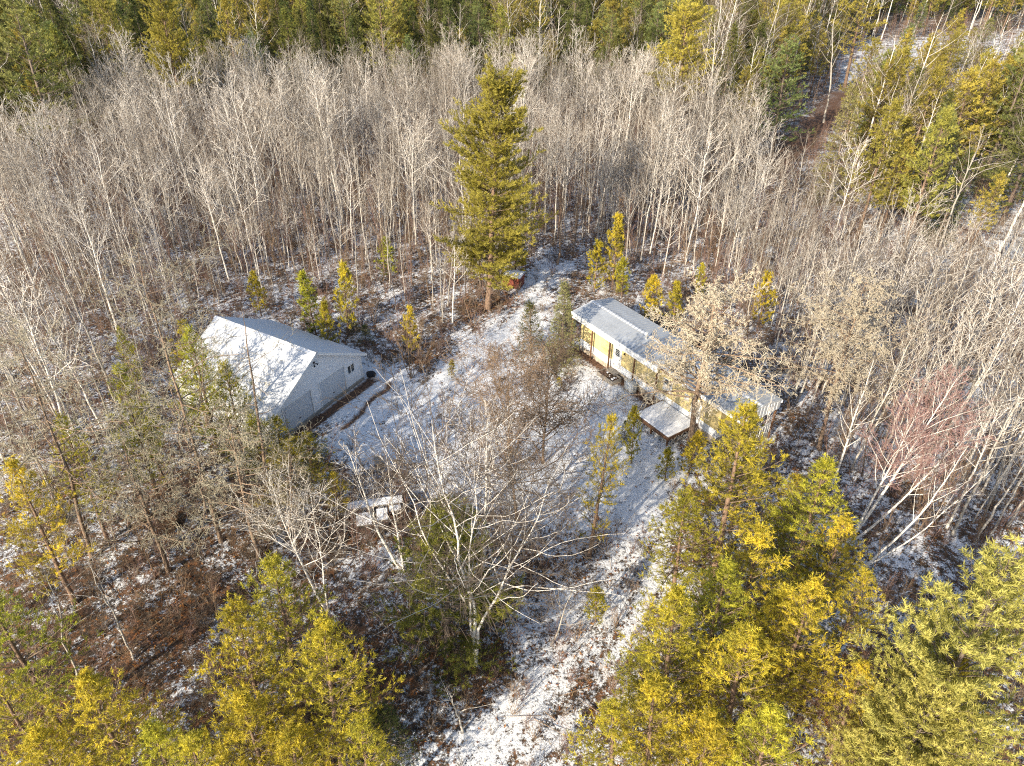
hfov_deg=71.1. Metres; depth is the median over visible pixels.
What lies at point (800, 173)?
bare aspen
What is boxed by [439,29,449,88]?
forest spruce
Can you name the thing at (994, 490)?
bare aspen
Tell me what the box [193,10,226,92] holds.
white pine
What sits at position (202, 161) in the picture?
bare aspen
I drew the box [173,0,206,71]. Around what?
white pine
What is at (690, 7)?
forest pine
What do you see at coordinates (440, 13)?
forest spruce
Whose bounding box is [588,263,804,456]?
dead larch
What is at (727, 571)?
jack pine
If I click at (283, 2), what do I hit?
forest spruce
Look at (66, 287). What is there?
bare aspen
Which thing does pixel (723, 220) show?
bare aspen
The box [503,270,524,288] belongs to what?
garden shed
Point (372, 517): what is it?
birch
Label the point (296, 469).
tree
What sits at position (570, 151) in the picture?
bare aspen
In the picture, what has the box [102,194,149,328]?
bare aspen
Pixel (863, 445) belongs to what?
bare aspen
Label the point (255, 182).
bare aspen
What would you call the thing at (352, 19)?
forest spruce
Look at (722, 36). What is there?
tall bare tree
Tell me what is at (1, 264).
bare aspen
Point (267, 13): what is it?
forest pine
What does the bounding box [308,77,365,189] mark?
bare aspen
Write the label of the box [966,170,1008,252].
forest pine
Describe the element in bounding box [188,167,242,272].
bare aspen
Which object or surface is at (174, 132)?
bare aspen
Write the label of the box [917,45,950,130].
forest pine
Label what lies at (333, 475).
jack pine
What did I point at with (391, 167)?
bare aspen
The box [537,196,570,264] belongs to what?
gnarled tree
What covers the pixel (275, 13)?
forest pine
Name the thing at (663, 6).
white pine
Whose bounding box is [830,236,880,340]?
bare aspen
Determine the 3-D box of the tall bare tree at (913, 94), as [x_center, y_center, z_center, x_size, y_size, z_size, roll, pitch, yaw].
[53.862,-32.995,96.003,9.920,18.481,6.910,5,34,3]
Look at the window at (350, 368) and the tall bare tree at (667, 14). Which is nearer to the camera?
the window at (350, 368)
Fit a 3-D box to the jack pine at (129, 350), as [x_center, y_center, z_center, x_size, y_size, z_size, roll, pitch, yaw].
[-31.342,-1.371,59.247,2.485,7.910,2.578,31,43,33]
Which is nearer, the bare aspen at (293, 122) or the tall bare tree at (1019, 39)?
the bare aspen at (293, 122)
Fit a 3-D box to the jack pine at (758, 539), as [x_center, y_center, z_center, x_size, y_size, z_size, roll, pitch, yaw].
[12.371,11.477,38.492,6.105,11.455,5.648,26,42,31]
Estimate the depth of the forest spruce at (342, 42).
139.72 m
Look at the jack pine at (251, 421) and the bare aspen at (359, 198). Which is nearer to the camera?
the jack pine at (251, 421)
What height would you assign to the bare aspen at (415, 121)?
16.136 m
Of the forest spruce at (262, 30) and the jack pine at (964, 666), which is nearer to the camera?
the jack pine at (964, 666)
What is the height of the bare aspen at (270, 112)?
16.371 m
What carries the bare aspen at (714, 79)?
on the ground at (514, 742)
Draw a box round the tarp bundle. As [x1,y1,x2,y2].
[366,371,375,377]
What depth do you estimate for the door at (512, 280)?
78.58 m
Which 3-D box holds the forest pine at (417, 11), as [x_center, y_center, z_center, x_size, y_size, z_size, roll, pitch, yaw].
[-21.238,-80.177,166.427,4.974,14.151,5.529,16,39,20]
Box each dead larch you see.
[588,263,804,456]
[752,267,950,450]
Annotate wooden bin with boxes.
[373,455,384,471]
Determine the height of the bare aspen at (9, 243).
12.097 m
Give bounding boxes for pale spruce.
[545,279,581,375]
[805,83,859,210]
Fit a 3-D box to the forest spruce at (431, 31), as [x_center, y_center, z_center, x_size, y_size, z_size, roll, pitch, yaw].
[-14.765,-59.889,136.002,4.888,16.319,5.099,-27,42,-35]
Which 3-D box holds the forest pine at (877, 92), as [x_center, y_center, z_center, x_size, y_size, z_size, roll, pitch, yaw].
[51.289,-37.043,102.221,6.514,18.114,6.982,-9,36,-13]
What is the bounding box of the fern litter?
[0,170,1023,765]
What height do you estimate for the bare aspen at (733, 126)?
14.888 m
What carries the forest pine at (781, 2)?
on the ground at (514, 742)
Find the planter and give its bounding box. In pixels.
[597,367,621,385]
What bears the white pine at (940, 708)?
on the ground at (514, 742)
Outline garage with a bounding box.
[171,315,366,444]
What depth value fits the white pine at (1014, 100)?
96.19 m
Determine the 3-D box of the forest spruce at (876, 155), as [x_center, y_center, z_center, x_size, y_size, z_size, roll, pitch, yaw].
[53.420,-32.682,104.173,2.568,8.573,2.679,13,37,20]
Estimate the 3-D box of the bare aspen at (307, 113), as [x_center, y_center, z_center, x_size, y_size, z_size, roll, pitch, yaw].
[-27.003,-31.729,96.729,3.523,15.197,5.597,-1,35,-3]
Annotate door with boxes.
[281,389,315,431]
[318,365,347,406]
[508,278,513,287]
[612,345,621,369]
[689,400,702,422]
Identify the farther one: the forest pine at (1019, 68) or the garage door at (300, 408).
the forest pine at (1019, 68)
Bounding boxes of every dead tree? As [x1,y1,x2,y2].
[0,219,302,550]
[0,311,198,557]
[19,417,238,573]
[140,382,322,559]
[430,305,617,539]
[481,327,640,479]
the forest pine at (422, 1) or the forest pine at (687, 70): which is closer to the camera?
the forest pine at (687, 70)
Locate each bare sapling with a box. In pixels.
[7,558,133,676]
[38,533,135,659]
[430,672,496,733]
[538,580,604,644]
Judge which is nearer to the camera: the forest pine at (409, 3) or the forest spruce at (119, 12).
the forest spruce at (119, 12)
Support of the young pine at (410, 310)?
on the ground at (514, 742)
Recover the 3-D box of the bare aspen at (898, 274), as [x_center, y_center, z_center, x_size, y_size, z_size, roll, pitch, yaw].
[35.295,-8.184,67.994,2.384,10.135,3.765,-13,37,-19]
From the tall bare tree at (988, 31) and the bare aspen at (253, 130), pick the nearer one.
the bare aspen at (253, 130)
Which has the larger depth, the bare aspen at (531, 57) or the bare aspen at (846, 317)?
the bare aspen at (531, 57)
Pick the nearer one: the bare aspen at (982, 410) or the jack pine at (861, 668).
the jack pine at (861, 668)
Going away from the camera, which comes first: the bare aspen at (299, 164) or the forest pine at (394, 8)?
the bare aspen at (299, 164)
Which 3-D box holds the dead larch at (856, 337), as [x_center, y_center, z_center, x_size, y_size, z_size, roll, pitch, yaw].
[23.761,-0.694,52.359,12.626,15.574,11.290,14,37,19]
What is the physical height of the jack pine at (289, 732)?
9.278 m
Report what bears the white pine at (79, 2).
on the ground at (514, 742)
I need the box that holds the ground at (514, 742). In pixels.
[0,0,1023,765]
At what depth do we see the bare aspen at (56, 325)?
59.27 m
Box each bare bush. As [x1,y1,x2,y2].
[390,299,434,377]
[405,354,461,446]
[451,286,502,325]
[775,399,820,438]
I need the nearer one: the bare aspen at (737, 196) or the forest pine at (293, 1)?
the bare aspen at (737, 196)
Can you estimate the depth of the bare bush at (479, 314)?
71.29 m
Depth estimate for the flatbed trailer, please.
50.31 m
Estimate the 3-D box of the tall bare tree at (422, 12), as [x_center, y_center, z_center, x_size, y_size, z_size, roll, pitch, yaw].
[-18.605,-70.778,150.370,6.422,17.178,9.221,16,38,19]
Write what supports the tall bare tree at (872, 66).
on the ground at (514, 742)
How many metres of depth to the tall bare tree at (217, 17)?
157.22 m
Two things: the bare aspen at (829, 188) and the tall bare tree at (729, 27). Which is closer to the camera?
the bare aspen at (829, 188)
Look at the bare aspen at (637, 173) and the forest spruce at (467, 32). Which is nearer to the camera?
the bare aspen at (637, 173)
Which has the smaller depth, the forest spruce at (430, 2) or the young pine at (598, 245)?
the young pine at (598, 245)
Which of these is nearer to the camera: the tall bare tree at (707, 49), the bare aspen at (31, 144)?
the bare aspen at (31, 144)
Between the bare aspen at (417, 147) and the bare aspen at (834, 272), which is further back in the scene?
the bare aspen at (417, 147)
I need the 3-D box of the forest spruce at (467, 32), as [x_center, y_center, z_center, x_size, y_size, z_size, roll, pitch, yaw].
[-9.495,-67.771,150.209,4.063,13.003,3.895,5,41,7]
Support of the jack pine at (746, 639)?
on the ground at (514, 742)
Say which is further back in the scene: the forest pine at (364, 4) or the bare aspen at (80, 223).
the forest pine at (364, 4)
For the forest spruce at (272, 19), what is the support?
on the ground at (514, 742)
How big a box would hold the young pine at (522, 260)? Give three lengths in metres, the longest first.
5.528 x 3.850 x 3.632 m
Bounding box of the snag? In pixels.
[236,309,287,499]
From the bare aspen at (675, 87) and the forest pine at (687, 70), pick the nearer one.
the bare aspen at (675, 87)
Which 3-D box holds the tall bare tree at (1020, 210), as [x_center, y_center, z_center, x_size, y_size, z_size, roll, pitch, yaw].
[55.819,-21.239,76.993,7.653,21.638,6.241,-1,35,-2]
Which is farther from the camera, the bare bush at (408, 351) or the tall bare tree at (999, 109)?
the tall bare tree at (999, 109)
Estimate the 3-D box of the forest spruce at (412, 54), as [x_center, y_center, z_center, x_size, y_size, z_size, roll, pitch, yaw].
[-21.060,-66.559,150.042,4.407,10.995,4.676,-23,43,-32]
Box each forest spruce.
[0,15,57,111]
[0,43,49,144]
[0,70,51,155]
[0,87,27,142]
[1,44,31,122]
[6,28,55,136]
[41,0,91,106]
[44,46,87,132]
[65,47,96,120]
[66,27,96,106]
[86,36,123,125]
[96,77,117,126]
[110,3,149,105]
[126,9,160,102]
[128,0,160,94]
[135,0,154,78]
[137,0,157,77]
[144,19,183,111]
[164,0,206,111]
[173,35,200,109]
[211,35,235,91]
[227,6,243,88]
[227,34,241,90]
[241,33,261,98]
[256,20,282,111]
[262,10,275,61]
[268,0,296,74]
[270,11,295,90]
[271,23,289,80]
[277,0,300,88]
[291,34,303,94]
[294,6,316,106]
[296,20,313,87]
[303,12,320,71]
[306,0,331,85]
[312,0,335,67]
[316,12,333,84]
[323,0,346,79]
[325,1,337,53]
[325,28,349,108]
[331,32,348,84]
[335,35,348,88]
[339,37,351,99]
[347,13,371,105]
[350,1,372,72]
[352,14,374,97]
[353,6,375,83]
[369,7,392,89]
[402,19,409,82]
[405,7,423,83]
[406,39,417,87]
[412,32,424,89]
[417,18,439,98]
[423,0,439,71]
[425,21,447,107]
[435,0,449,68]
[439,0,471,107]
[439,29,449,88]
[440,0,456,71]
[447,22,457,74]
[457,5,470,60]
[463,28,470,87]
[464,0,494,88]
[465,0,490,69]
[472,54,482,103]
[495,46,509,101]
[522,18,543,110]
[536,21,549,81]
[539,42,549,95]
[551,32,568,91]
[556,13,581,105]
[570,31,587,90]
[573,0,591,77]
[579,35,593,91]
[591,48,605,102]
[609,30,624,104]
[616,22,629,81]
[625,23,640,87]
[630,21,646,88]
[630,24,659,109]
[630,44,640,98]
[661,1,678,78]
[668,29,680,118]
[689,9,717,95]
[704,21,739,150]
[713,0,754,85]
[734,19,767,133]
[865,113,882,174]
[866,61,925,182]
[866,136,886,183]
[893,98,936,190]
[895,87,955,224]
[919,146,975,246]
[967,82,1023,203]
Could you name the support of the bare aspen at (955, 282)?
on the ground at (514, 742)
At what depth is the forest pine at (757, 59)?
118.16 m
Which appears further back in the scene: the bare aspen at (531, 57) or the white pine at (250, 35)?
the white pine at (250, 35)
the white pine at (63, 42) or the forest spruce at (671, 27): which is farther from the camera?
the forest spruce at (671, 27)
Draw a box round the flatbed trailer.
[332,492,408,536]
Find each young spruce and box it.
[346,313,360,334]
[354,699,423,765]
[355,323,373,346]
[511,298,550,355]
[560,305,577,332]
[617,420,631,445]
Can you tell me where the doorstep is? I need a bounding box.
[607,367,618,375]
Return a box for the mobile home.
[571,298,782,457]
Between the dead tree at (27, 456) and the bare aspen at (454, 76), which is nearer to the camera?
the dead tree at (27, 456)
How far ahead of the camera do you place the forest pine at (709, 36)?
141.91 m
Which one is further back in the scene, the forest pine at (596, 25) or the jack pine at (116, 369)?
the forest pine at (596, 25)
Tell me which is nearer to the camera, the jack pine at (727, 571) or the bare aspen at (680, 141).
the jack pine at (727, 571)
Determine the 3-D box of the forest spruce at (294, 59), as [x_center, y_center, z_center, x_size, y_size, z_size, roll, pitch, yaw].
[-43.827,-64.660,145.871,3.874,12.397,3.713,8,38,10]
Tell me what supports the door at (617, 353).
in the mobile home
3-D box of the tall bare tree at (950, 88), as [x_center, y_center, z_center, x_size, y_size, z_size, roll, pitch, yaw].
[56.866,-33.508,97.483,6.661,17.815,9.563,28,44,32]
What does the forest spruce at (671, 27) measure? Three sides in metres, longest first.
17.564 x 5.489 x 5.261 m
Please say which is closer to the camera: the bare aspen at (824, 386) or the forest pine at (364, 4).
the bare aspen at (824, 386)
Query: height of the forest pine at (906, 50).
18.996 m
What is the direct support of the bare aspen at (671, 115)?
on the ground at (514, 742)
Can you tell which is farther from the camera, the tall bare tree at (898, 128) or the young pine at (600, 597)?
the tall bare tree at (898, 128)
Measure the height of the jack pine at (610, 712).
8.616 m
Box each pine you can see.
[0,0,105,168]
[0,452,97,604]
[0,586,104,732]
[0,658,86,765]
[4,14,69,148]
[5,718,120,765]
[18,73,54,135]
[19,1,76,149]
[40,8,66,37]
[41,20,90,85]
[43,412,121,540]
[44,665,185,765]
[46,22,87,111]
[51,37,95,137]
[57,0,113,75]
[71,4,110,75]
[72,23,95,73]
[77,0,122,94]
[90,0,149,115]
[101,0,147,70]
[102,361,171,515]
[107,711,212,765]
[110,24,157,95]
[114,325,152,400]
[126,407,175,490]
[136,0,201,145]
[144,27,177,113]
[149,0,190,61]
[159,727,251,765]
[160,324,244,455]
[165,318,224,426]
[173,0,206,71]
[175,0,195,43]
[178,0,210,36]
[183,591,316,760]
[185,10,213,94]
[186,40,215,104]
[192,682,320,765]
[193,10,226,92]
[197,0,226,63]
[199,34,229,102]
[201,358,273,476]
[202,0,223,39]
[205,43,227,87]
[208,0,254,104]
[217,0,260,48]
[218,33,232,71]
[229,549,341,720]
[236,409,282,487]
[238,714,345,765]
[241,20,271,81]
[241,31,274,104]
[242,0,278,77]
[245,269,267,315]
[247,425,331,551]
[253,438,339,518]
[256,413,314,477]
[260,0,275,47]
[262,0,303,36]
[265,0,311,32]
[272,607,405,765]
[273,5,304,94]
[279,430,335,475]
[286,0,308,33]
[291,0,317,52]
[295,269,325,335]
[310,35,330,89]
[315,296,340,342]
[319,471,351,518]
[321,0,352,54]
[323,0,372,75]
[331,3,361,36]
[333,259,358,335]
[333,705,400,765]
[352,0,370,29]
[359,0,404,101]
[362,0,390,60]
[363,0,387,58]
[363,0,389,55]
[363,492,525,700]
[370,26,393,91]
[373,236,397,278]
[381,0,412,64]
[382,0,414,85]
[385,6,410,78]
[387,17,414,93]
[393,34,424,101]
[394,0,421,44]
[400,304,419,354]
[401,0,422,45]
[409,5,422,59]
[413,0,436,26]
[416,14,427,56]
[430,11,441,53]
[430,52,557,309]
[447,0,471,24]
[448,359,456,377]
[453,28,468,95]
[457,0,487,50]
[462,1,496,89]
[480,2,519,73]
[482,0,516,46]
[485,0,512,37]
[488,15,501,49]
[493,0,522,62]
[493,257,507,284]
[501,0,537,95]
[507,234,528,272]
[514,0,553,80]
[523,0,533,44]
[524,0,554,59]
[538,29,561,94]
[555,0,594,63]
[561,689,664,765]
[568,0,603,55]
[568,2,593,57]
[569,0,603,50]
[570,411,631,559]
[574,665,714,765]
[580,0,609,62]
[580,19,605,90]
[582,9,627,99]
[584,584,609,624]
[586,3,614,79]
[586,238,608,291]
[593,0,633,61]
[602,211,628,289]
[604,639,677,719]
[613,7,635,58]
[615,256,630,297]
[615,581,730,745]
[617,0,633,49]
[618,0,651,48]
[619,0,645,61]
[621,403,642,462]
[624,0,658,62]
[625,0,659,49]
[630,1,670,90]
[639,274,663,321]
[639,484,727,602]
[640,703,746,765]
[642,21,659,50]
[645,0,675,87]
[645,0,717,137]
[648,620,809,765]
[655,446,677,480]
[656,551,773,705]
[657,397,800,576]
[663,280,684,327]
[666,0,704,33]
[676,430,707,475]
[678,41,700,101]
[681,694,816,765]
[683,516,805,661]
[686,0,704,67]
[693,262,706,299]
[694,0,710,61]
[695,5,724,98]
[705,0,745,93]
[708,401,776,532]
[713,30,746,115]
[716,37,745,100]
[716,580,822,710]
[722,20,750,80]
[724,65,755,155]
[728,571,852,726]
[736,46,777,138]
[738,14,775,87]
[741,0,761,38]
[743,453,858,610]
[746,0,776,56]
[749,0,777,52]
[749,34,815,153]
[750,0,793,84]
[751,269,778,325]
[755,25,790,120]
[758,0,803,108]
[761,473,819,552]
[775,15,811,109]
[780,0,822,92]
[785,510,872,634]
[792,30,816,87]
[800,658,888,765]
[803,0,838,52]
[804,566,889,679]
[807,31,829,94]
[813,655,989,765]
[822,42,835,83]
[830,532,1023,765]
[831,0,887,86]
[838,37,884,136]
[839,0,864,45]
[839,95,915,251]
[842,0,867,37]
[846,56,906,171]
[850,47,898,172]
[853,98,878,144]
[859,44,913,171]
[859,63,879,99]
[862,653,989,765]
[868,112,920,230]
[871,48,906,107]
[872,134,916,241]
[893,61,950,198]
[894,103,966,232]
[895,22,916,67]
[895,27,916,73]
[896,76,946,173]
[896,102,964,258]
[906,32,938,87]
[914,34,938,69]
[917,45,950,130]
[918,66,996,197]
[920,52,943,98]
[937,23,970,81]
[941,30,965,89]
[944,46,1001,178]
[944,51,1009,197]
[950,39,1023,197]
[961,17,1000,70]
[963,47,978,78]
[963,53,1022,179]
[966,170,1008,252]
[969,63,1023,172]
[970,48,985,76]
[970,126,1023,225]
[977,46,1023,176]
[985,74,1023,149]
[993,70,1023,176]
[1013,145,1023,203]
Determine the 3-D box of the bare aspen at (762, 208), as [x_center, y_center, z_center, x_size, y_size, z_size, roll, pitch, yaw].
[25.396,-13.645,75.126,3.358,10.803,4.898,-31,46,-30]
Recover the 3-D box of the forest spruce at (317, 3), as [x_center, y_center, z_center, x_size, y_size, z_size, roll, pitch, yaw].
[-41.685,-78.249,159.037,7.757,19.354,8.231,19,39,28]
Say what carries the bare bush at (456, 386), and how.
on the ground at (514, 742)
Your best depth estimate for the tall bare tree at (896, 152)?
87.36 m
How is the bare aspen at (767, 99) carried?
on the ground at (514, 742)
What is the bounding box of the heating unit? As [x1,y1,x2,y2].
[624,378,636,393]
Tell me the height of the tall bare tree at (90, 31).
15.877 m
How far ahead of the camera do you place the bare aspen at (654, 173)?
79.83 m
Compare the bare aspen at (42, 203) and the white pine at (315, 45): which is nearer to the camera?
the bare aspen at (42, 203)
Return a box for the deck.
[634,399,697,445]
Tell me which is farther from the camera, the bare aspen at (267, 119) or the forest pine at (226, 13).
the forest pine at (226, 13)
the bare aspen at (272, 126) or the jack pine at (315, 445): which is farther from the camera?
the bare aspen at (272, 126)
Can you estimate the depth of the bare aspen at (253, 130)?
90.02 m
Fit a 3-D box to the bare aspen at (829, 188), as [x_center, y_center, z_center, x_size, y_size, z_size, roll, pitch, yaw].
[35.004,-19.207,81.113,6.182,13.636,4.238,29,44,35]
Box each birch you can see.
[223,453,397,612]
[293,348,648,667]
[333,423,427,571]
[399,385,587,570]
[830,354,909,486]
[846,364,999,543]
[860,445,1000,567]
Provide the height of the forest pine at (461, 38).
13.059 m
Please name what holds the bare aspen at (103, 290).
on the ground at (514, 742)
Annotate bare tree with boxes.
[0,46,24,169]
[56,0,87,50]
[62,23,116,117]
[70,11,126,84]
[74,14,110,57]
[80,30,120,126]
[102,24,148,77]
[176,3,210,102]
[199,0,229,75]
[219,5,248,82]
[228,0,280,102]
[345,0,367,55]
[414,0,438,59]
[416,42,436,74]
[441,4,472,50]
[488,1,527,74]
[489,0,528,70]
[510,0,564,78]
[537,0,558,61]
[537,8,560,41]
[543,5,577,89]
[582,0,604,61]
[621,8,648,72]
[643,0,683,36]
[671,14,744,174]
[681,30,709,115]
[688,0,766,135]
[700,14,730,102]
[701,0,729,85]
[703,0,756,119]
[704,5,737,101]
[706,0,761,69]
[707,6,754,75]
[710,11,753,101]
[712,0,747,102]
[714,30,748,136]
[729,21,762,109]
[732,30,773,145]
[744,31,786,134]
[749,0,807,73]
[753,17,784,97]
[755,389,782,469]
[758,2,808,114]
[784,0,827,91]
[785,19,822,72]
[804,0,859,122]
[806,5,828,79]
[808,30,825,86]
[846,60,906,161]
[847,70,873,134]
[854,33,908,179]
[858,73,922,182]
[862,47,886,121]
[863,47,905,117]
[869,93,938,207]
[876,112,927,224]
[881,62,958,182]
[899,11,976,98]
[901,89,966,214]
[925,67,970,147]
[936,124,1023,254]
[944,45,964,76]
[944,56,1011,183]
[946,7,1022,171]
[956,30,979,84]
[957,17,996,68]
[961,34,1016,147]
[961,39,988,68]
[966,65,1019,187]
[985,87,1023,277]
[990,100,1023,217]
[994,30,1020,61]
[1013,23,1023,54]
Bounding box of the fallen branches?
[1,170,1021,765]
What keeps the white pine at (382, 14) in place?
on the ground at (514, 742)
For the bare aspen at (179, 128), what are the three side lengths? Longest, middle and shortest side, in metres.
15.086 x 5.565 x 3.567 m
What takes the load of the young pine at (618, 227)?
on the ground at (514, 742)
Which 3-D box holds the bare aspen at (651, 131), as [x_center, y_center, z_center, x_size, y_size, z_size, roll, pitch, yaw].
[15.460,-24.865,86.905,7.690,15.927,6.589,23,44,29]
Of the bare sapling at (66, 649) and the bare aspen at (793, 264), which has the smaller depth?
the bare sapling at (66, 649)
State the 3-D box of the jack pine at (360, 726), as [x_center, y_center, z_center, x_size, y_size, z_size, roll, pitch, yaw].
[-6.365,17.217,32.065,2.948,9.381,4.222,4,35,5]
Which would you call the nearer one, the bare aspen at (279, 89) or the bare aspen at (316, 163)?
the bare aspen at (316, 163)
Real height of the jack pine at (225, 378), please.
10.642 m
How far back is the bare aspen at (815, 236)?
72.30 m
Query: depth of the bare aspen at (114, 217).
69.97 m
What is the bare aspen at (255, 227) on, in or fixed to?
on the ground at (514, 742)
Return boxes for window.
[347,362,354,374]
[662,377,672,392]
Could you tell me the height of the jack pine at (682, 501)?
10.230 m
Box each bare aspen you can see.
[0,89,30,214]
[0,98,39,200]
[0,108,42,220]
[0,120,41,233]
[0,142,61,263]
[0,146,14,262]
[0,146,31,259]
[0,147,18,249]
[0,159,26,254]
[0,167,42,295]
[0,173,46,277]
[0,188,27,282]
[0,199,29,299]
[0,213,55,340]
[0,234,39,328]
[0,239,57,410]
[0,240,24,339]
[0,250,91,463]
[0,275,106,433]
[0,278,93,466]
[0,288,50,394]
[0,291,61,432]
[0,337,23,458]
[0,338,37,428]
[0,371,53,498]
[3,99,67,240]
[6,151,66,274]
[7,173,76,304]
[24,223,116,400]
[31,285,83,387]
[37,256,87,348]
[38,190,116,329]
[38,274,110,416]
[42,322,87,422]
[48,143,101,267]
[52,187,111,288]
[63,124,138,257]
[66,72,109,186]
[68,212,118,311]
[81,259,126,349]
[90,178,147,306]
[93,100,135,222]
[98,248,149,352]
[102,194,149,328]
[103,241,164,352]
[104,159,161,268]
[105,144,177,256]
[107,149,164,259]
[109,142,160,247]
[133,181,170,280]
[134,76,192,203]
[137,80,211,224]
[138,159,194,274]
[151,100,202,207]
[151,256,184,342]
[173,153,230,281]
[180,118,214,220]
[180,132,220,237]
[185,133,231,239]
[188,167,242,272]
[198,65,260,193]
[200,127,272,274]
[205,83,282,220]
[222,142,277,254]
[230,96,270,215]
[232,74,295,205]
[234,186,273,283]
[239,118,299,228]
[250,52,308,149]
[250,79,286,190]
[250,84,288,209]
[252,75,296,189]
[254,53,310,177]
[258,85,303,203]
[270,93,304,195]
[271,95,322,204]
[277,117,307,223]
[280,141,310,215]
[283,70,346,206]
[283,131,312,243]
[284,74,311,169]
[291,88,327,190]
[293,82,346,195]
[297,109,343,252]
[299,91,344,221]
[300,56,366,186]
[301,143,328,250]
[302,118,339,230]
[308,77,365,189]
[312,167,339,264]
[315,138,345,243]
[321,152,379,256]
[342,162,367,262]
[358,153,396,262]
[362,114,396,215]
[368,202,395,288]
[369,120,404,220]
[376,162,403,270]
[380,133,403,238]
[384,96,409,204]
[386,50,422,157]
[386,107,446,244]
[395,86,435,206]
[395,128,442,229]
[396,110,439,226]
[396,175,416,259]
[397,38,437,152]
[403,149,426,242]
[410,112,446,221]
[414,114,439,193]
[418,140,488,267]
[427,130,459,224]
[428,74,460,186]
[429,118,461,212]
[430,229,469,322]
[435,117,456,202]
[437,57,466,146]
[440,85,460,178]
[441,165,471,272]
[445,120,467,200]
[445,207,460,305]
[452,150,476,227]
[500,120,565,251]
[502,37,547,149]
[502,87,538,181]
[503,112,537,189]
[509,62,546,170]
[514,54,549,156]
[515,114,562,246]
[527,117,565,232]
[536,126,578,241]
[541,63,577,159]
[543,131,588,235]
[546,129,584,205]
[550,97,579,195]
[555,112,608,232]
[561,59,589,166]
[573,144,626,250]
[588,41,626,127]
[588,89,634,203]
[588,106,619,205]
[589,113,650,226]
[593,135,628,236]
[599,164,626,250]
[600,44,664,153]
[605,139,636,228]
[613,174,647,259]
[615,103,647,219]
[618,109,674,236]
[623,140,651,240]
[631,154,666,260]
[636,106,693,242]
[636,112,704,238]
[638,94,694,236]
[640,93,678,198]
[640,133,674,260]
[644,57,705,172]
[645,77,694,210]
[650,87,684,179]
[651,147,679,244]
[652,86,686,198]
[663,121,746,262]
[668,101,705,228]
[672,148,699,251]
[675,71,705,160]
[677,58,712,174]
[683,64,739,194]
[683,112,728,215]
[689,73,724,163]
[689,82,724,191]
[689,89,730,220]
[699,158,734,261]
[708,183,744,284]
[711,53,751,155]
[716,165,769,273]
[717,108,769,227]
[717,116,767,223]
[733,76,777,195]
[740,118,792,231]
[743,200,780,291]
[747,232,776,318]
[766,205,811,315]
[766,248,814,353]
[768,197,805,269]
[773,226,815,335]
[780,239,821,340]
[782,188,818,285]
[784,132,818,253]
[787,247,852,374]
[793,215,835,299]
[794,253,834,358]
[796,244,842,342]
[796,275,862,402]
[801,156,855,264]
[805,128,882,248]
[807,258,864,394]
[815,238,872,335]
[821,262,891,393]
[822,210,898,382]
[822,212,893,312]
[822,294,882,402]
[827,176,877,284]
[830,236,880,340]
[833,228,898,327]
[833,253,912,382]
[838,310,901,413]
[842,256,908,404]
[844,359,883,454]
[850,284,932,435]
[851,311,938,469]
[852,255,925,396]
[862,360,913,440]
[863,213,891,287]
[864,230,925,366]
[874,294,951,427]
[878,180,955,278]
[879,248,912,344]
[881,232,973,409]
[881,308,973,461]
[887,241,985,399]
[888,243,936,339]
[891,315,937,416]
[898,252,933,357]
[900,252,970,366]
[904,319,973,433]
[906,275,1023,441]
[910,232,1002,422]
[914,304,1003,470]
[915,241,980,364]
[916,247,983,373]
[922,291,1023,467]
[924,374,1023,528]
[928,268,1008,372]
[928,275,1012,397]
[933,392,1005,499]
[937,334,987,428]
[940,263,1023,445]
[943,205,996,275]
[947,276,1001,368]
[947,381,1023,480]
[950,237,1023,393]
[950,354,1023,535]
[952,270,1022,396]
[956,263,1023,422]
[962,305,1023,481]
[969,215,1018,308]
[975,417,1023,543]
[976,199,1023,327]
[978,208,1023,334]
[978,278,1023,418]
[980,205,1023,317]
[981,261,1023,371]
[981,331,1023,481]
[982,348,1023,491]
[982,360,1023,516]
[982,439,1023,547]
[989,297,1023,484]
[995,407,1023,491]
[998,217,1023,331]
[998,317,1023,426]
[1001,234,1023,314]
[1006,498,1023,526]
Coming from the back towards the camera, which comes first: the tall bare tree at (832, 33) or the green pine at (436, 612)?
the tall bare tree at (832, 33)

